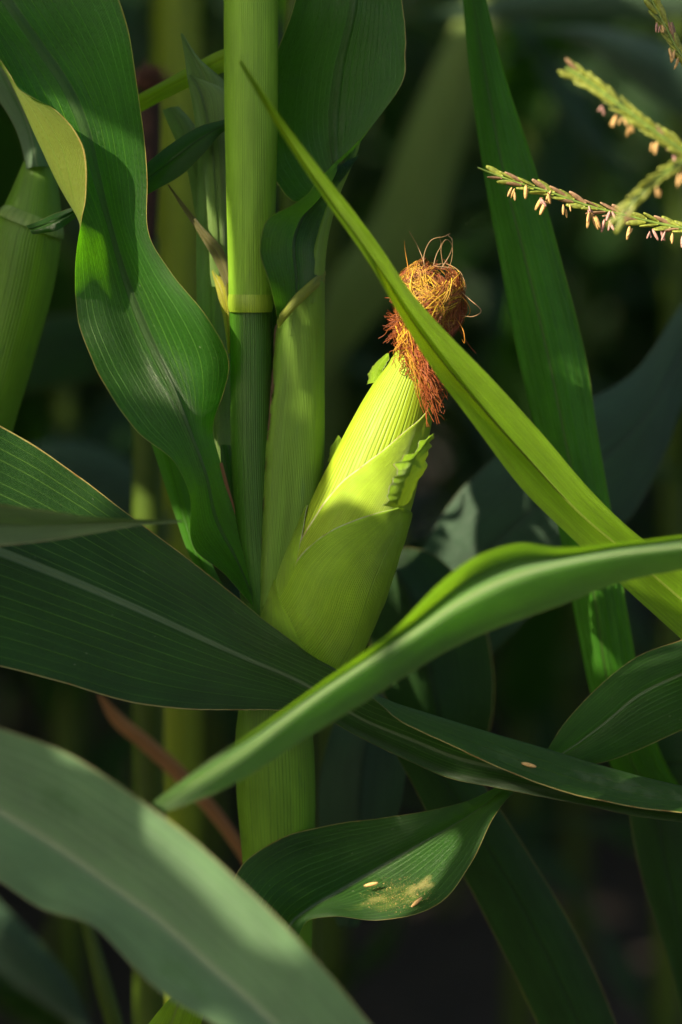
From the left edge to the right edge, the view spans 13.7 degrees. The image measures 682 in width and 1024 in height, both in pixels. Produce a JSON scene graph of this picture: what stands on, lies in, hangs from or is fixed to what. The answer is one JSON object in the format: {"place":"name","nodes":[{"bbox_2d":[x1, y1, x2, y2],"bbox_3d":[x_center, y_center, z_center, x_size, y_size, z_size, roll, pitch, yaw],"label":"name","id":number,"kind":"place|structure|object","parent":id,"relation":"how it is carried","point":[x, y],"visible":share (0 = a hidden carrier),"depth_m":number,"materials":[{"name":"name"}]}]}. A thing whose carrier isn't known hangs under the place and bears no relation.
{"place":"outdoors","nodes":[
{"label":"outdoors","id":0,"kind":"place"},
{"bbox_2d":[0,432,655,1023],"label":"ground","id":1,"kind":"structure","parent":0,"point":[442,966],"depth_m":4.47,"materials":[{"name":"soil"}]},
{"bbox_2d":[0,902,122,1023],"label":"corn plant","id":2,"kind":"object","parent":1,"relation":"on","point":[31,966],"visible":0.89,"depth_m":2.09,"materials":[{"name":"green plant"}]},
{"bbox_2d":[0,65,202,1023],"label":"corn plant","id":3,"kind":"object","parent":1,"relation":"on","point":[34,219],"visible":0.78,"depth_m":1.71,"materials":[{"name":"green plant"}]},
{"bbox_2d":[24,0,200,1000],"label":"corn plant","id":4,"kind":"object","parent":1,"relation":"on","point":[62,356],"visible":0.27,"depth_m":2.32,"materials":[{"name":"green plant"}]},
{"bbox_2d":[0,0,276,1023],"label":"corn plant","id":5,"kind":"object","parent":1,"relation":"on","point":[64,706],"visible":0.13,"depth_m":2.76,"materials":[{"name":"green plant"}]},
{"bbox_2d":[132,59,171,1023],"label":"corn plant","id":6,"kind":"object","parent":1,"relation":"on","point":[150,1000],"visible":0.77,"depth_m":1.93,"materials":[{"name":"plant"}]},
{"bbox_2d":[74,228,231,585],"bbox_3d":[-0.535,-0.420,3.385,1.439,2.407,0.257,-3,7,-23],"label":"corn plant","id":7,"kind":"object","parent":1,"relation":"on","point":[227,581],"visible":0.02,"depth_m":3.56,"materials":[{"name":"green plant"}]},
{"bbox_2d":[0,504,369,1023],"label":"corn plant","id":8,"kind":"object","parent":1,"relation":"on","point":[167,908],"visible":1,"depth_m":1.46,"materials":[{"name":"green plant"}]},
{"bbox_2d":[27,88,469,918],"bbox_3d":[-0.368,-0.507,4.002,1.281,2.452,0.335,-5,8,-38],"label":"corn plant","id":9,"kind":"object","parent":1,"relation":"on","point":[91,738],"visible":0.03,"depth_m":4.17,"materials":[{"name":"green plant"}]},
{"bbox_2d":[134,0,392,868],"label":"corn plant","id":10,"kind":"object","parent":1,"relation":"on","point":[368,143],"visible":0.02,"depth_m":4.40,"materials":[{"name":"green plant"}]},
{"bbox_2d":[98,0,493,963],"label":"corn plant","id":11,"kind":"object","parent":1,"relation":"on","point":[358,778],"visible":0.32,"depth_m":1.81,"materials":[{"name":"green plant"}]},
{"bbox_2d":[0,0,615,1023],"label":"corn plant","id":12,"kind":"object","parent":1,"relation":"on","point":[216,388],"visible":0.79,"depth_m":1.66,"materials":[{"name":"green plant"}]},
{"bbox_2d":[0,0,645,1023],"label":"corn plant","id":13,"kind":"object","parent":1,"relation":"on","point":[214,734],"visible":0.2,"depth_m":3.45,"materials":[{"name":"green plant"}]},
{"bbox_2d":[15,34,665,695],"bbox_3d":[-0.075,-0.496,3.934,1.321,2.445,0.338,0,6,2],"label":"corn plant","id":14,"kind":"object","parent":1,"relation":"on","point":[459,194],"visible":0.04,"depth_m":3.90,"materials":[{"name":"green plant"}]},
{"bbox_2d":[0,426,681,821],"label":"corn plant","id":15,"kind":"object","parent":1,"relation":"on","point":[140,614],"visible":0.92,"depth_m":1.64,"materials":[{"name":"green plant"}]},
{"bbox_2d":[521,762,535,767],"bbox_3d":[0.107,0.145,1.627,0.009,0.002,0.002,15,1,3],"label":"fallen anther","id":16,"kind":"object","parent":15,"relation":"on","point":[529,764],"visible":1,"depth_m":1.63},
{"bbox_2d":[74,0,681,994],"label":"corn plant","id":17,"kind":"object","parent":1,"relation":"on","point":[380,946],"visible":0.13,"depth_m":2.91,"materials":[{"name":"green plant"}]},
{"bbox_2d":[140,0,661,908],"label":"corn plant","id":18,"kind":"object","parent":1,"relation":"on","point":[390,142],"visible":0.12,"depth_m":4.57,"materials":[{"name":"green plant"}]},
{"bbox_2d":[320,20,509,968],"bbox_3d":[0.063,-0.131,2.543,0.259,2.031,0.041,3,7,30],"label":"corn plant","id":19,"kind":"object","parent":1,"relation":"on","point":[416,197],"visible":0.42,"depth_m":2.51,"materials":[{"name":"green plant"}]},
{"bbox_2d":[153,535,681,813],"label":"corn plant","id":20,"kind":"object","parent":1,"relation":"on","point":[485,592],"visible":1,"depth_m":1.51,"materials":[{"name":"green plant"}]},
{"bbox_2d":[235,61,681,938],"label":"corn plant","id":21,"kind":"object","parent":1,"relation":"on","point":[293,883],"visible":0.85,"depth_m":1.67,"materials":[{"name":"green plant"}]},
{"bbox_2d":[364,882,377,886],"bbox_3d":[0.018,0.220,1.677,0.009,0.002,0.002,-13,0,7],"label":"fallen anther","id":22,"kind":"object","parent":21,"relation":"on","point":[370,884],"visible":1,"depth_m":1.68},
{"bbox_2d":[363,878,431,914],"bbox_3d":[0.032,0.224,1.669,0.057,0.018,0.030,5,8,40],"label":"pollen","id":23,"kind":"object","parent":21,"relation":"on","point":[399,894],"visible":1,"depth_m":1.67},
{"bbox_2d":[411,897,421,906],"bbox_3d":[0.044,0.227,1.658,0.009,0.002,0.002,-43,-9,9],"label":"fallen anther","id":24,"kind":"object","parent":21,"relation":"on","point":[417,901],"visible":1,"depth_m":1.66},
{"bbox_2d":[344,1,665,953],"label":"corn plant","id":25,"kind":"object","parent":1,"relation":"on","point":[592,293],"visible":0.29,"depth_m":4.13,"materials":[{"name":"green plant"}]},
{"bbox_2d":[345,0,681,1023],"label":"corn plant","id":26,"kind":"object","parent":1,"relation":"on","point":[665,254],"visible":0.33,"depth_m":2.77,"materials":[{"name":"green plant"}]},
{"bbox_2d":[378,304,681,693],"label":"corn plant","id":27,"kind":"object","parent":1,"relation":"on","point":[492,505],"visible":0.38,"depth_m":1.87,"materials":[{"name":"green plant"}]},
{"bbox_2d":[483,20,612,1023],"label":"corn plant","id":28,"kind":"object","parent":1,"relation":"on","point":[534,672],"visible":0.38,"depth_m":3.52,"materials":[{"name":"green plant"}]},
{"bbox_2d":[434,63,666,487],"bbox_3d":[0.485,-0.350,3.312,0.273,2.283,1.326,-6,8,-44],"label":"corn plant","id":29,"kind":"object","parent":1,"relation":"on","point":[653,110],"visible":0.09,"depth_m":3.55,"materials":[{"name":"green plant"}]},
{"bbox_2d":[420,0,681,117],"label":"corn plant","id":30,"kind":"object","parent":1,"relation":"on","point":[644,64],"visible":0.9,"depth_m":2.24,"materials":[{"name":"green plant"}]},
{"bbox_2d":[463,261,663,491],"bbox_3d":[0.676,-0.443,4.195,1.326,2.283,0.273,1,6,5],"label":"corn plant","id":31,"kind":"object","parent":1,"relation":"on","point":[618,286],"visible":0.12,"depth_m":4.20,"materials":[{"name":"green plant"}]},
{"bbox_2d":[463,0,681,1015],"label":"corn plant","id":32,"kind":"object","parent":1,"relation":"on","point":[551,355],"visible":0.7,"depth_m":1.73,"materials":[{"name":"green plant"}]},
{"bbox_2d":[477,0,681,247],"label":"corn plant","id":33,"kind":"object","parent":1,"relation":"on","point":[663,137],"visible":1,"depth_m":1.65,"materials":[{"name":"plant"}]},
{"bbox_2d":[0,0,667,862],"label":"corn field","id":34,"kind":"structure","parent":0,"point":[626,330],"depth_m":5.48,"materials":[{"name":"green plant"}]}
]}

